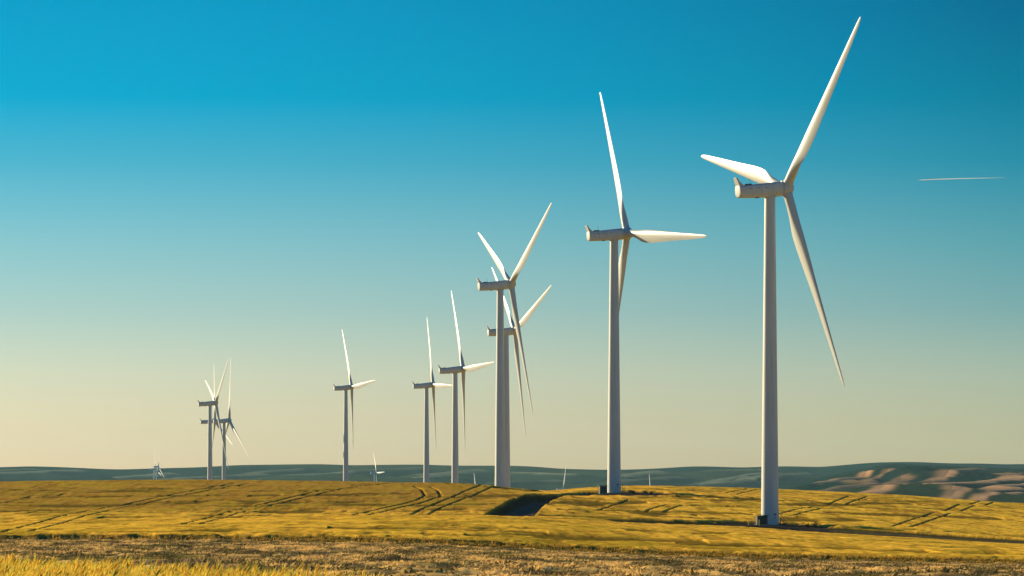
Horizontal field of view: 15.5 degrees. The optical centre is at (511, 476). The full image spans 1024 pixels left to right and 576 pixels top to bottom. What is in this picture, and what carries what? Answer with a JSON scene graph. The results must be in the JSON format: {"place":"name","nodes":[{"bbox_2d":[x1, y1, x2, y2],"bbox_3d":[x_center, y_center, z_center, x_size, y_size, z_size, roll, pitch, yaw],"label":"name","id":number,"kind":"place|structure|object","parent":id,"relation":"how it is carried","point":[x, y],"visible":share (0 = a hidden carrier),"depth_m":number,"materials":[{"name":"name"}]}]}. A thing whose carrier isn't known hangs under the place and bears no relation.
{"place":"outdoors","nodes":[
{"label":"outdoors","id":0,"kind":"place"},
{"bbox_2d":[0,479,1023,575],"bbox_3d":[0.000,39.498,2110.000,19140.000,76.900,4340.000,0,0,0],"label":"ground","id":1,"kind":"structure","parent":0,"point":[675,518],"depth_m":876.28,"materials":[{"name":"yellow plant"}]},
{"bbox_2d":[0,552,403,575],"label":"wheat","id":2,"kind":"object","parent":1,"relation":"on","point":[10,567],"visible":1,"depth_m":52.43,"materials":[{"name":"plant"}]},
{"bbox_2d":[197,358,228,479],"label":"wind turbine","id":3,"kind":"object","parent":1,"relation":"on","point":[209,404],"visible":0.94,"depth_m":2765.59,"materials":[{"name":"paint"}]},
{"bbox_2d":[200,379,231,445],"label":"wind turbine","id":4,"kind":"object","parent":1,"relation":"on","point":[204,422],"visible":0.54,"depth_m":3306.15,"materials":[{"name":"paint"}]},
{"bbox_2d":[213,361,248,479],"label":"wind turbine","id":5,"kind":"object","parent":1,"relation":"on","point":[225,422],"visible":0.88,"depth_m":3031.53,"materials":[{"name":"paint"}]},
{"bbox_2d":[333,332,374,480],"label":"wind turbine","id":6,"kind":"object","parent":1,"relation":"on","point":[350,387],"visible":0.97,"depth_m":2684.69,"materials":[{"name":"paint"}]},
{"bbox_2d":[412,322,452,481],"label":"wind turbine","id":7,"kind":"object","parent":1,"relation":"on","point":[432,384],"visible":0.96,"depth_m":2427.70,"materials":[{"name":"paint"}]},
{"bbox_2d":[438,292,493,482],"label":"wind turbine","id":8,"kind":"object","parent":1,"relation":"on","point":[462,368],"visible":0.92,"depth_m":1990.72,"materials":[{"name":"paint"}]},
{"bbox_2d":[0,538,1023,575],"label":"stubble grass","id":9,"kind":"structure","parent":1,"relation":"on","point":[690,571],"depth_m":208.88,"materials":[{"name":"beige plant"}]},
{"bbox_2d":[0,533,1023,563],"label":"field margin grass","id":10,"kind":"structure","parent":1,"relation":"on","point":[753,555],"depth_m":447.72,"materials":[{"name":"yellow plant"}]},
{"bbox_2d":[476,203,551,486],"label":"wind turbine","id":11,"kind":"object","parent":1,"relation":"on","point":[501,286],"visible":0.98,"depth_m":1433.65,"materials":[{"name":"paint"}]},
{"bbox_2d":[486,268,550,486],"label":"wind turbine","id":12,"kind":"object","parent":1,"relation":"on","point":[511,330],"visible":0.77,"depth_m":1738.68,"materials":[{"name":"paint"}]},
{"bbox_2d":[597,485,607,493],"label":"transformer kiosk","id":13,"kind":"object","parent":1,"relation":"on","point":[602,489],"visible":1,"depth_m":1156.05,"materials":[{"name":"metal"}]},
{"bbox_2d":[585,93,705,492],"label":"wind turbine","id":14,"kind":"object","parent":1,"relation":"on","point":[625,232],"visible":1,"depth_m":1160.61,"materials":[{"name":"paint"}]},
{"bbox_2d":[753,514,768,524],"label":"transformer kiosk","id":15,"kind":"object","parent":1,"relation":"on","point":[763,520],"visible":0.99,"depth_m":887.24,"materials":[{"name":"metal"}]},
{"bbox_2d":[701,17,860,524],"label":"wind turbine","id":16,"kind":"object","parent":1,"relation":"on","point":[769,188],"visible":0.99,"depth_m":893.48,"materials":[{"name":"paint"}]},
{"bbox_2d":[0,462,1023,502],"bbox_3d":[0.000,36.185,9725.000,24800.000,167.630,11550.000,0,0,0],"label":"hills","id":17,"kind":"structure","parent":0,"point":[988,482],"depth_m":10440.07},
{"bbox_2d":[150,463,160,479],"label":"wind turbine","id":18,"kind":"object","parent":17,"relation":"on","point":[153,469],"visible":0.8,"depth_m":9746.17,"materials":[{"name":"paint"}]},
{"bbox_2d":[153,456,163,479],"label":"wind turbine","id":19,"kind":"object","parent":17,"relation":"on","point":[157,469],"visible":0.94,"depth_m":9485.83,"materials":[{"name":"paint"}]},
{"bbox_2d":[370,453,383,481],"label":"wind turbine","id":20,"kind":"object","parent":17,"relation":"on","point":[376,472],"visible":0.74,"depth_m":7993.64,"materials":[{"name":"paint"}]},
{"bbox_2d":[0,0,1023,469],"label":"sky","id":21,"kind":"structure","parent":0,"point":[188,187],"materials":[{"name":"blue"}]}
]}

